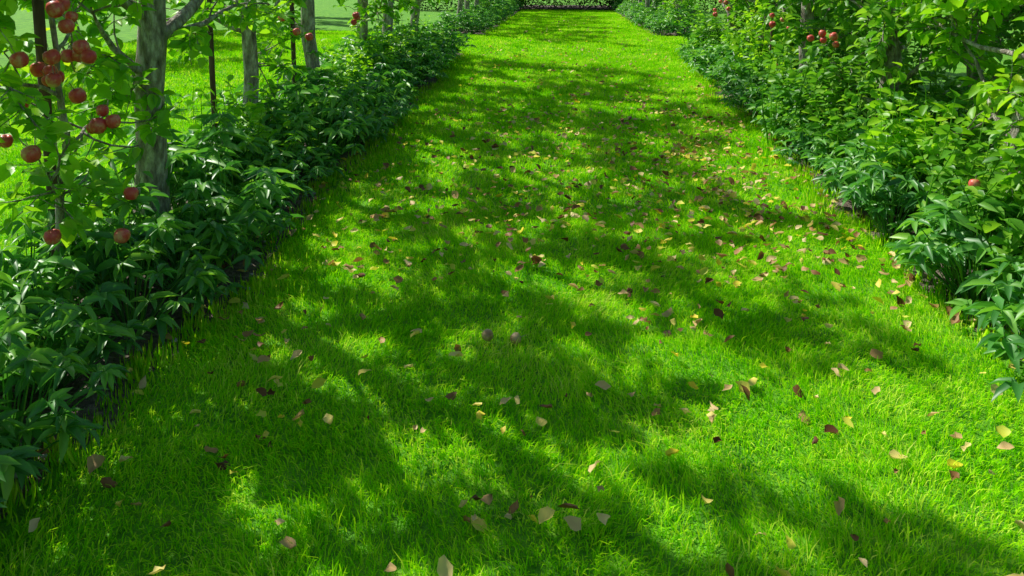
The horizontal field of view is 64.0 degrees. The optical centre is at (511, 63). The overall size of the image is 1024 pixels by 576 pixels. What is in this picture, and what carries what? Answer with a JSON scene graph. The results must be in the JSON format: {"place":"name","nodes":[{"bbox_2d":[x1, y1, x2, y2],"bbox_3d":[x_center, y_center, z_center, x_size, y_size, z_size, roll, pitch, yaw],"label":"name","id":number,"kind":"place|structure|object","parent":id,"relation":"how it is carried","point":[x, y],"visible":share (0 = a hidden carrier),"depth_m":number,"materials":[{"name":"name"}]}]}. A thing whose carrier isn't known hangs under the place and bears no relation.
{"place":"outdoors","nodes":[
{"label":"outdoors","id":0,"kind":"place"},
{"bbox_2d":[0,29,692,257],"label":"meadow grass","id":1,"kind":"structure","parent":0,"point":[232,39],"depth_m":10.06,"materials":[{"name":"green plant"}]},
{"bbox_2d":[0,9,1023,575],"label":"lawn path","id":2,"kind":"structure","parent":0,"point":[534,538],"depth_m":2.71,"materials":[{"name":"green plant"}]},
{"bbox_2d":[28,15,1023,575],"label":"fallen leaves","id":3,"kind":"object","parent":2,"relation":"on","point":[444,563],"visible":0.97,"depth_m":4.23,"materials":[{"name":"brown plant"}]},
{"bbox_2d":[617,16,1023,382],"bbox_3d":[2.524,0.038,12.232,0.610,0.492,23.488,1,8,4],"label":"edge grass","id":4,"kind":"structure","parent":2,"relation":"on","point":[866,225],"depth_m":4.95,"materials":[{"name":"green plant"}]},
{"bbox_2d":[0,0,1023,256],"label":"ground","id":5,"kind":"structure","parent":0,"point":[328,16],"depth_m":19.72,"materials":[{"name":"green plant"}]},
{"bbox_2d":[0,53,461,519],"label":"soil bed","id":6,"kind":"object","parent":5,"relation":"on","point":[77,384],"visible":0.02,"depth_m":3.40,"materials":[{"name":"brown soil"}]},
{"bbox_2d":[0,4,39,53],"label":"apple tree","id":7,"kind":"object","parent":6,"relation":"on","point":[7,36],"visible":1,"depth_m":3.04,"materials":[{"name":"green plant"}]},
{"bbox_2d":[0,271,43,346],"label":"peony plant","id":8,"kind":"object","parent":6,"relation":"on","point":[6,287],"visible":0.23,"depth_m":3.03,"materials":[{"name":"green plant"}]},
{"bbox_2d":[0,377,51,507],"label":"peony plant","id":9,"kind":"object","parent":6,"relation":"on","point":[17,456],"visible":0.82,"depth_m":2.25,"materials":[{"name":"green plant"}]},
{"bbox_2d":[32,0,57,255],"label":"wooden tree stake","id":10,"kind":"object","parent":6,"relation":"on","point":[38,11],"visible":0.25,"depth_m":3.42,"materials":[{"name":"brown wood"}]},
{"bbox_2d":[0,220,108,311],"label":"peony plant","id":11,"kind":"object","parent":6,"relation":"on","point":[13,264],"visible":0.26,"depth_m":3.37,"materials":[{"name":"green plant"}]},
{"bbox_2d":[0,303,131,475],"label":"peony plant","id":12,"kind":"object","parent":6,"relation":"on","point":[15,354],"visible":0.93,"depth_m":2.50,"materials":[{"name":"green plant"}]},
{"bbox_2d":[0,263,153,397],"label":"peony plant","id":13,"kind":"object","parent":6,"relation":"on","point":[90,352],"visible":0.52,"depth_m":2.95,"materials":[{"name":"green plant"}]},
{"bbox_2d":[0,0,181,267],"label":"apple tree","id":14,"kind":"object","parent":6,"relation":"on","point":[47,132],"visible":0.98,"depth_m":3.24,"materials":[{"name":"green plant"}]},
{"bbox_2d":[2,174,188,303],"bbox_3d":[-1.937,0.789,3.754,0.862,0.602,0.899,2,8,16],"label":"peony plant","id":15,"kind":"object","parent":6,"relation":"on","point":[151,215],"visible":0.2,"depth_m":3.66,"materials":[{"name":"green plant"}]},
{"bbox_2d":[29,196,231,344],"bbox_3d":[-1.583,0.841,3.356,0.672,0.606,0.754,3,8,19],"label":"peony plant","id":16,"kind":"object","parent":6,"relation":"on","point":[208,276],"visible":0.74,"depth_m":3.40,"materials":[{"name":"green plant"}]},
{"bbox_2d":[66,125,235,246],"bbox_3d":[-1.973,0.657,4.255,1.024,0.722,0.913,-5,9,-30],"label":"peony plant","id":17,"kind":"object","parent":6,"relation":"on","point":[181,156],"visible":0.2,"depth_m":4.32,"materials":[{"name":"green plant"}]},
{"bbox_2d":[87,93,254,211],"bbox_3d":[-1.984,0.538,4.806,0.916,0.805,1.028,-2,8,-14],"label":"peony plant","id":18,"kind":"object","parent":6,"relation":"on","point":[229,136],"visible":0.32,"depth_m":4.68,"materials":[{"name":"green plant"}]},
{"bbox_2d":[46,0,298,259],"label":"apple tree","id":19,"kind":"object","parent":6,"relation":"on","point":[142,86],"visible":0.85,"depth_m":4.00,"materials":[{"name":"green plant"}]},
{"bbox_2d":[107,201,264,302],"bbox_3d":[-1.532,0.862,3.797,0.729,0.442,0.699,4,9,29],"label":"peony plant","id":20,"kind":"object","parent":6,"relation":"on","point":[221,238],"visible":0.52,"depth_m":3.78,"materials":[{"name":"green plant"}]},
{"bbox_2d":[206,0,217,127],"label":"wooden tree stake","id":21,"kind":"object","parent":6,"relation":"on","point":[212,72],"visible":0.25,"depth_m":5.12,"materials":[{"name":"brown wood"}]},
{"bbox_2d":[170,114,268,203],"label":"peony plant","id":22,"kind":"object","parent":6,"relation":"on","point":[258,140],"visible":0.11,"depth_m":4.98,"materials":[{"name":"green plant"}]},
{"bbox_2d":[173,89,299,148],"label":"peony plant","id":23,"kind":"object","parent":6,"relation":"on","point":[188,136],"visible":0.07,"depth_m":5.59,"materials":[{"name":"green plant"}]},
{"bbox_2d":[182,80,290,166],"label":"apple shoots","id":24,"kind":"object","parent":6,"relation":"on","point":[287,122],"visible":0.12,"depth_m":5.39,"materials":[{"name":"green plant"}]},
{"bbox_2d":[170,147,303,261],"bbox_3d":[-1.482,0.716,4.235,0.729,0.610,0.818,0,8,0],"label":"peony plant","id":25,"kind":"object","parent":6,"relation":"on","point":[268,189],"visible":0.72,"depth_m":4.10,"materials":[{"name":"green plant"}]},
{"bbox_2d":[178,157,296,236],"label":"peony plant","id":26,"kind":"object","parent":6,"relation":"on","point":[244,184],"visible":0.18,"depth_m":4.52,"materials":[{"name":"green plant"}]},
{"bbox_2d":[166,0,313,118],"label":"apple tree","id":27,"kind":"object","parent":6,"relation":"on","point":[252,65],"visible":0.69,"depth_m":5.81,"materials":[{"name":"green plant"}]},
{"bbox_2d":[183,73,304,194],"bbox_3d":[-1.683,0.471,5.244,0.598,0.813,0.665,4,9,26],"label":"plant","id":28,"kind":"object","parent":6,"relation":"on","point":[251,106],"visible":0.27,"depth_m":5.21,"materials":[{"name":"green plant"}]},
{"bbox_2d":[202,90,317,146],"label":"peony plant","id":29,"kind":"object","parent":6,"relation":"on","point":[276,118],"visible":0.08,"depth_m":5.79,"materials":[{"name":"green plant"}]},
{"bbox_2d":[217,132,328,209],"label":"peony plant","id":30,"kind":"object","parent":6,"relation":"on","point":[272,154],"visible":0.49,"depth_m":5.00,"materials":[{"name":"green plant"}]},
{"bbox_2d":[221,65,336,145],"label":"peony plant","id":31,"kind":"object","parent":6,"relation":"on","point":[286,88],"visible":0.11,"depth_m":6.37,"materials":[{"name":"green plant"}]},
{"bbox_2d":[255,112,343,184],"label":"peony plant","id":32,"kind":"object","parent":6,"relation":"on","point":[327,157],"visible":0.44,"depth_m":5.55,"materials":[{"name":"green plant"}]},
{"bbox_2d":[264,67,347,101],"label":"peony plant","id":33,"kind":"object","parent":6,"relation":"on","point":[313,80],"visible":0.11,"depth_m":7.10,"materials":[{"name":"green plant"}]},
{"bbox_2d":[257,0,359,84],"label":"apple tree","id":34,"kind":"object","parent":6,"relation":"on","point":[307,15],"visible":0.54,"depth_m":7.42,"materials":[{"name":"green plant"}]},
{"bbox_2d":[262,83,373,170],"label":"peony plant","id":35,"kind":"object","parent":6,"relation":"on","point":[350,125],"visible":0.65,"depth_m":5.83,"materials":[{"name":"green plant"}]},
{"bbox_2d":[287,50,365,97],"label":"peony plant","id":36,"kind":"object","parent":6,"relation":"on","point":[329,73],"visible":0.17,"depth_m":7.44,"materials":[{"name":"green plant"}]},
{"bbox_2d":[293,87,392,153],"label":"peony plant","id":37,"kind":"object","parent":6,"relation":"on","point":[361,105],"visible":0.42,"depth_m":6.35,"materials":[{"name":"green plant"}]},
{"bbox_2d":[316,32,377,73],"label":"apple shoots","id":38,"kind":"object","parent":6,"relation":"on","point":[339,51],"visible":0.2,"depth_m":8.27,"materials":[{"name":"green plant"}]},
{"bbox_2d":[316,81,397,144],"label":"peony plant","id":39,"kind":"object","parent":6,"relation":"on","point":[364,97],"visible":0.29,"depth_m":6.64,"materials":[{"name":"green plant"}]},
{"bbox_2d":[319,37,401,78],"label":"peony plant","id":40,"kind":"object","parent":6,"relation":"on","point":[352,49],"visible":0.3,"depth_m":8.59,"materials":[{"name":"green plant"}]},
{"bbox_2d":[343,17,393,64],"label":"apple shoots","id":41,"kind":"object","parent":6,"relation":"on","point":[379,22],"visible":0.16,"depth_m":9.00,"materials":[{"name":"green plant"}]},
{"bbox_2d":[338,75,409,113],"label":"peony plant","id":42,"kind":"object","parent":6,"relation":"on","point":[378,78],"visible":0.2,"depth_m":7.52,"materials":[{"name":"green plant"}]},
{"bbox_2d":[333,0,416,48],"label":"apple tree","id":43,"kind":"object","parent":6,"relation":"on","point":[364,8],"visible":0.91,"depth_m":8.60,"materials":[{"name":"green plant"}]},
{"bbox_2d":[339,80,412,134],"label":"peony plant","id":44,"kind":"object","parent":6,"relation":"on","point":[384,107],"visible":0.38,"depth_m":6.99,"materials":[{"name":"green plant"}]},
{"bbox_2d":[359,62,419,112],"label":"peony plant","id":45,"kind":"object","parent":6,"relation":"on","point":[408,89],"visible":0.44,"depth_m":7.84,"materials":[{"name":"green plant"}]},
{"bbox_2d":[382,0,419,36],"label":"apple tree","id":46,"kind":"object","parent":6,"relation":"on","point":[388,20],"visible":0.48,"depth_m":10.74,"materials":[{"name":"green plant"}]},
{"bbox_2d":[378,56,427,85],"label":"peony plant","id":47,"kind":"object","parent":6,"relation":"on","point":[399,67],"visible":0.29,"depth_m":8.86,"materials":[{"name":"green plant"}]},
{"bbox_2d":[388,48,445,87],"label":"peony plant","id":48,"kind":"object","parent":6,"relation":"on","point":[401,56],"visible":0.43,"depth_m":9.23,"materials":[{"name":"green plant"}]},
{"bbox_2d":[393,39,448,83],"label":"peony plant","id":49,"kind":"object","parent":6,"relation":"on","point":[418,43],"visible":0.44,"depth_m":9.63,"materials":[{"name":"green plant"}]},
{"bbox_2d":[400,37,453,78],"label":"peony plant","id":50,"kind":"object","parent":6,"relation":"on","point":[442,60],"visible":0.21,"depth_m":9.99,"materials":[{"name":"green plant"}]},
{"bbox_2d":[427,22,459,53],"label":"peony plant","id":51,"kind":"object","parent":6,"relation":"on","point":[446,38],"visible":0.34,"depth_m":11.33,"materials":[{"name":"green plant"}]},
{"bbox_2d":[452,10,519,34],"bbox_3d":[-0.575,-1.266,22.657,1.373,0.565,13.860,1,8,4],"label":"soil bed","id":52,"kind":"object","parent":5,"relation":"on","point":[475,33],"visible":0.12,"depth_m":17.13,"materials":[{"name":"brown soil"}]},
{"bbox_2d":[434,7,472,31],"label":"peony plant","id":53,"kind":"object","parent":52,"relation":"on","point":[447,20],"visible":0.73,"depth_m":15.86,"materials":[{"name":"green plant"}]},
{"bbox_2d":[453,13,485,33],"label":"peony plant","id":54,"kind":"object","parent":52,"relation":"on","point":[474,20],"visible":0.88,"depth_m":15.88,"materials":[{"name":"green plant"}]},
{"bbox_2d":[397,0,726,11],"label":"background hedge","id":55,"kind":"object","parent":5,"relation":"on","point":[569,2],"visible":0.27,"depth_m":29.63,"materials":[{"name":"green plant"}]},
{"bbox_2d":[615,10,694,36],"bbox_3d":[3.693,-1.234,22.386,1.474,0.578,13.860,1,8,4],"label":"soil bed","id":56,"kind":"object","parent":5,"relation":"on","point":[668,34],"visible":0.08,"depth_m":16.70,"materials":[{"name":"brown soil"}]},
{"bbox_2d":[658,7,699,35],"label":"peony plant","id":57,"kind":"object","parent":56,"relation":"on","point":[672,16],"visible":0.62,"depth_m":15.57,"materials":[{"name":"green plant"}]},
{"bbox_2d":[658,0,715,33],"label":"apple tree","id":58,"kind":"object","parent":56,"relation":"on","point":[669,4],"visible":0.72,"depth_m":15.86,"materials":[{"name":"green plant"}]},
{"bbox_2d":[686,58,1023,361],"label":"soil bed","id":59,"kind":"object","parent":5,"relation":"on","point":[847,205],"visible":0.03,"depth_m":4.86,"materials":[{"name":"brown soil"}]},
{"bbox_2d":[671,0,725,53],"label":"apple shoots","id":60,"kind":"object","parent":59,"relation":"on","point":[680,15],"visible":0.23,"depth_m":11.89,"materials":[{"name":"green plant"}]},
{"bbox_2d":[686,40,725,73],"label":"peony plant","id":61,"kind":"object","parent":59,"relation":"on","point":[694,62],"visible":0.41,"depth_m":10.22,"materials":[{"name":"green plant"}]},
{"bbox_2d":[693,45,741,81],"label":"peony plant","id":62,"kind":"object","parent":59,"relation":"on","point":[720,49],"visible":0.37,"depth_m":9.67,"materials":[{"name":"green plant"}]},
{"bbox_2d":[691,5,744,51],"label":"apple shoots","id":63,"kind":"object","parent":59,"relation":"on","point":[697,34],"visible":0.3,"depth_m":10.75,"materials":[{"name":"green plant"}]},
{"bbox_2d":[713,43,764,91],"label":"peony plant","id":64,"kind":"object","parent":59,"relation":"on","point":[730,58],"visible":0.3,"depth_m":8.56,"materials":[{"name":"green plant"}]},
{"bbox_2d":[700,0,778,39],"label":"apple tree","id":65,"kind":"object","parent":59,"relation":"on","point":[732,11],"visible":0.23,"depth_m":10.83,"materials":[{"name":"green plant"}]},
{"bbox_2d":[719,73,770,116],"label":"peony plant","id":66,"kind":"object","parent":59,"relation":"on","point":[734,98],"visible":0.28,"depth_m":7.81,"materials":[{"name":"green plant"}]},
{"bbox_2d":[716,62,774,103],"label":"peony plant","id":67,"kind":"object","parent":59,"relation":"on","point":[731,84],"visible":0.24,"depth_m":8.18,"materials":[{"name":"green plant"}]},
{"bbox_2d":[723,9,797,105],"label":"apple shoots","id":68,"kind":"object","parent":59,"relation":"on","point":[778,36],"visible":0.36,"depth_m":8.22,"materials":[{"name":"green plant"}]},
{"bbox_2d":[739,75,793,121],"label":"peony plant","id":69,"kind":"object","parent":59,"relation":"on","point":[750,105],"visible":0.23,"depth_m":7.31,"materials":[{"name":"green plant"}]},
{"bbox_2d":[713,0,831,62],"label":"apple tree","id":70,"kind":"object","parent":59,"relation":"on","point":[760,5],"visible":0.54,"depth_m":9.16,"materials":[{"name":"green plant"}]},
{"bbox_2d":[744,34,805,125],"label":"apple shoots","id":71,"kind":"object","parent":59,"relation":"on","point":[789,57],"visible":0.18,"depth_m":7.23,"materials":[{"name":"green plant"}]},
{"bbox_2d":[751,88,824,138],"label":"peony plant","id":72,"kind":"object","parent":59,"relation":"on","point":[766,106],"visible":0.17,"depth_m":6.81,"materials":[{"name":"green plant"}]},
{"bbox_2d":[772,123,832,165],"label":"peony plant","id":73,"kind":"object","parent":59,"relation":"on","point":[801,143],"visible":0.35,"depth_m":6.05,"materials":[{"name":"green plant"}]},
{"bbox_2d":[756,15,852,146],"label":"apple shoots","id":74,"kind":"object","parent":59,"relation":"on","point":[798,77],"visible":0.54,"depth_m":6.51,"materials":[{"name":"green plant"}]},
{"bbox_2d":[758,58,853,143],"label":"apple shoots","id":75,"kind":"object","parent":59,"relation":"on","point":[802,103],"visible":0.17,"depth_m":6.78,"materials":[{"name":"green plant"}]},
{"bbox_2d":[772,104,844,149],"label":"peony plant","id":76,"kind":"object","parent":59,"relation":"on","point":[789,119],"visible":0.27,"depth_m":6.41,"materials":[{"name":"green plant"}]},
{"bbox_2d":[754,0,864,80],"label":"apple tree","id":77,"kind":"object","parent":59,"relation":"on","point":[805,20],"visible":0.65,"depth_m":7.25,"materials":[{"name":"green plant"}]},
{"bbox_2d":[764,70,867,152],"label":"apple shoots","id":78,"kind":"object","parent":59,"relation":"on","point":[833,105],"visible":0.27,"depth_m":6.00,"materials":[{"name":"green plant"}]},
{"bbox_2d":[767,58,874,122],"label":"flowering plant","id":79,"kind":"object","parent":59,"relation":"on","point":[780,92],"visible":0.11,"depth_m":6.73,"materials":[{"name":"green plant"}]},
{"bbox_2d":[798,126,866,181],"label":"peony plant","id":80,"kind":"object","parent":59,"relation":"on","point":[822,153],"visible":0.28,"depth_m":5.58,"materials":[{"name":"green plant"}]},
{"bbox_2d":[770,75,909,173],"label":"apple shoots","id":81,"kind":"object","parent":59,"relation":"on","point":[835,122],"visible":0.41,"depth_m":5.55,"materials":[{"name":"green plant"}]},
{"bbox_2d":[811,139,918,211],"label":"peony plant","id":82,"kind":"object","parent":59,"relation":"on","point":[850,143],"visible":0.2,"depth_m":5.13,"materials":[{"name":"green plant"}]},
{"bbox_2d":[822,141,928,217],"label":"peony plant","id":83,"kind":"object","parent":59,"relation":"on","point":[843,169],"visible":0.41,"depth_m":4.86,"materials":[{"name":"green plant"}]},
{"bbox_2d":[839,144,945,239],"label":"peony plant","id":84,"kind":"object","parent":59,"relation":"on","point":[877,188],"visible":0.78,"depth_m":4.47,"materials":[{"name":"green plant"}]},
{"bbox_2d":[849,90,937,198],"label":"apple shoots","id":85,"kind":"object","parent":59,"relation":"on","point":[904,109],"visible":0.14,"depth_m":5.04,"materials":[{"name":"green plant"}]},
{"bbox_2d":[804,0,993,124],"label":"apple tree","id":86,"kind":"object","parent":59,"relation":"on","point":[881,18],"visible":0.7,"depth_m":5.72,"materials":[{"name":"green plant"}]},
{"bbox_2d":[831,91,970,181],"bbox_3d":[2.648,0.513,5.532,0.958,0.654,0.966,1,8,4],"label":"peony plant","id":87,"kind":"object","parent":59,"relation":"on","point":[908,98],"visible":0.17,"depth_m":5.47,"materials":[{"name":"green plant"}]},
{"bbox_2d":[874,99,992,192],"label":"peony plant","id":88,"kind":"object","parent":59,"relation":"on","point":[910,119],"visible":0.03,"depth_m":5.18,"materials":[{"name":"green plant"}]},
{"bbox_2d":[864,62,1006,212],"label":"apple shoots","id":89,"kind":"object","parent":59,"relation":"on","point":[921,112],"visible":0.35,"depth_m":4.89,"materials":[{"name":"green plant"}]},
{"bbox_2d":[855,25,1016,150],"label":"apple shoots","id":90,"kind":"object","parent":59,"relation":"on","point":[932,76],"visible":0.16,"depth_m":5.68,"materials":[{"name":"green plant"}]},
{"bbox_2d":[887,69,993,168],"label":"apple shoots","id":91,"kind":"object","parent":59,"relation":"on","point":[968,101],"visible":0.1,"depth_m":5.29,"materials":[{"name":"green plant"}]},
{"bbox_2d":[890,141,998,203],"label":"peony plant","id":92,"kind":"object","parent":59,"relation":"on","point":[923,183],"visible":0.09,"depth_m":4.70,"materials":[{"name":"green plant"}]},
{"bbox_2d":[898,41,993,130],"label":"apple shoots","id":93,"kind":"object","parent":59,"relation":"on","point":[907,59],"visible":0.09,"depth_m":6.08,"materials":[{"name":"green plant"}]},
{"bbox_2d":[885,203,1015,283],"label":"peony plant","id":94,"kind":"object","parent":59,"relation":"on","point":[935,222],"visible":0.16,"depth_m":3.86,"materials":[{"name":"green plant"}]},
{"bbox_2d":[883,0,1023,210],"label":"apple tree","id":95,"kind":"object","parent":59,"relation":"on","point":[929,13],"visible":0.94,"depth_m":4.37,"materials":[{"name":"green plant"}]},
{"bbox_2d":[884,191,1023,302],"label":"peony plant","id":96,"kind":"object","parent":59,"relation":"on","point":[934,250],"visible":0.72,"depth_m":3.67,"materials":[{"name":"green plant"}]},
{"bbox_2d":[908,104,1023,279],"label":"apple shoots","id":97,"kind":"object","parent":59,"relation":"on","point":[996,179],"visible":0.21,"depth_m":3.85,"materials":[{"name":"green plant"}]},
{"bbox_2d":[911,88,1023,228],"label":"apple shoots","id":98,"kind":"object","parent":59,"relation":"on","point":[945,172],"visible":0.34,"depth_m":4.18,"materials":[{"name":"green plant"}]},
{"bbox_2d":[950,89,1011,184],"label":"apple shoots","id":99,"kind":"object","parent":59,"relation":"on","point":[984,137],"visible":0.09,"depth_m":4.65,"materials":[{"name":"green plant"}]},
{"bbox_2d":[945,254,1023,359],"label":"peony plant","id":100,"kind":"object","parent":59,"relation":"on","point":[1010,287],"visible":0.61,"depth_m":3.23,"materials":[{"name":"green plant"}]},
{"bbox_2d":[949,169,1023,334],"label":"apple shoots","id":101,"kind":"object","parent":59,"relation":"on","point":[1017,225],"visible":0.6,"depth_m":3.39,"materials":[{"name":"green plant"}]},
{"bbox_2d":[962,292,1023,402],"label":"peony plant","id":102,"kind":"object","parent":59,"relation":"on","point":[993,310],"visible":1,"depth_m":2.87,"materials":[{"name":"green plant"}]},
{"bbox_2d":[972,58,1023,154],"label":"apple shoots","id":103,"kind":"object","parent":59,"relation":"on","point":[1000,112],"visible":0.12,"depth_m":4.56,"materials":[{"name":"green plant"}]},
{"bbox_2d":[843,0,950,84],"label":"apple tree","id":104,"kind":"object","parent":5,"relation":"on","point":[904,43],"visible":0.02,"depth_m":8.01,"materials":[{"name":"green plant"}]},
{"bbox_2d":[909,5,1023,117],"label":"apple tree","id":105,"kind":"object","parent":5,"relation":"on","point":[1008,18],"visible":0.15,"depth_m":6.29,"materials":[{"name":"green plant"}]},
{"bbox_2d":[996,4,1023,73],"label":"apple tree","id":106,"kind":"object","parent":5,"relation":"on","point":[1015,43],"visible":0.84,"depth_m":5.81,"materials":[{"name":"green plant"}]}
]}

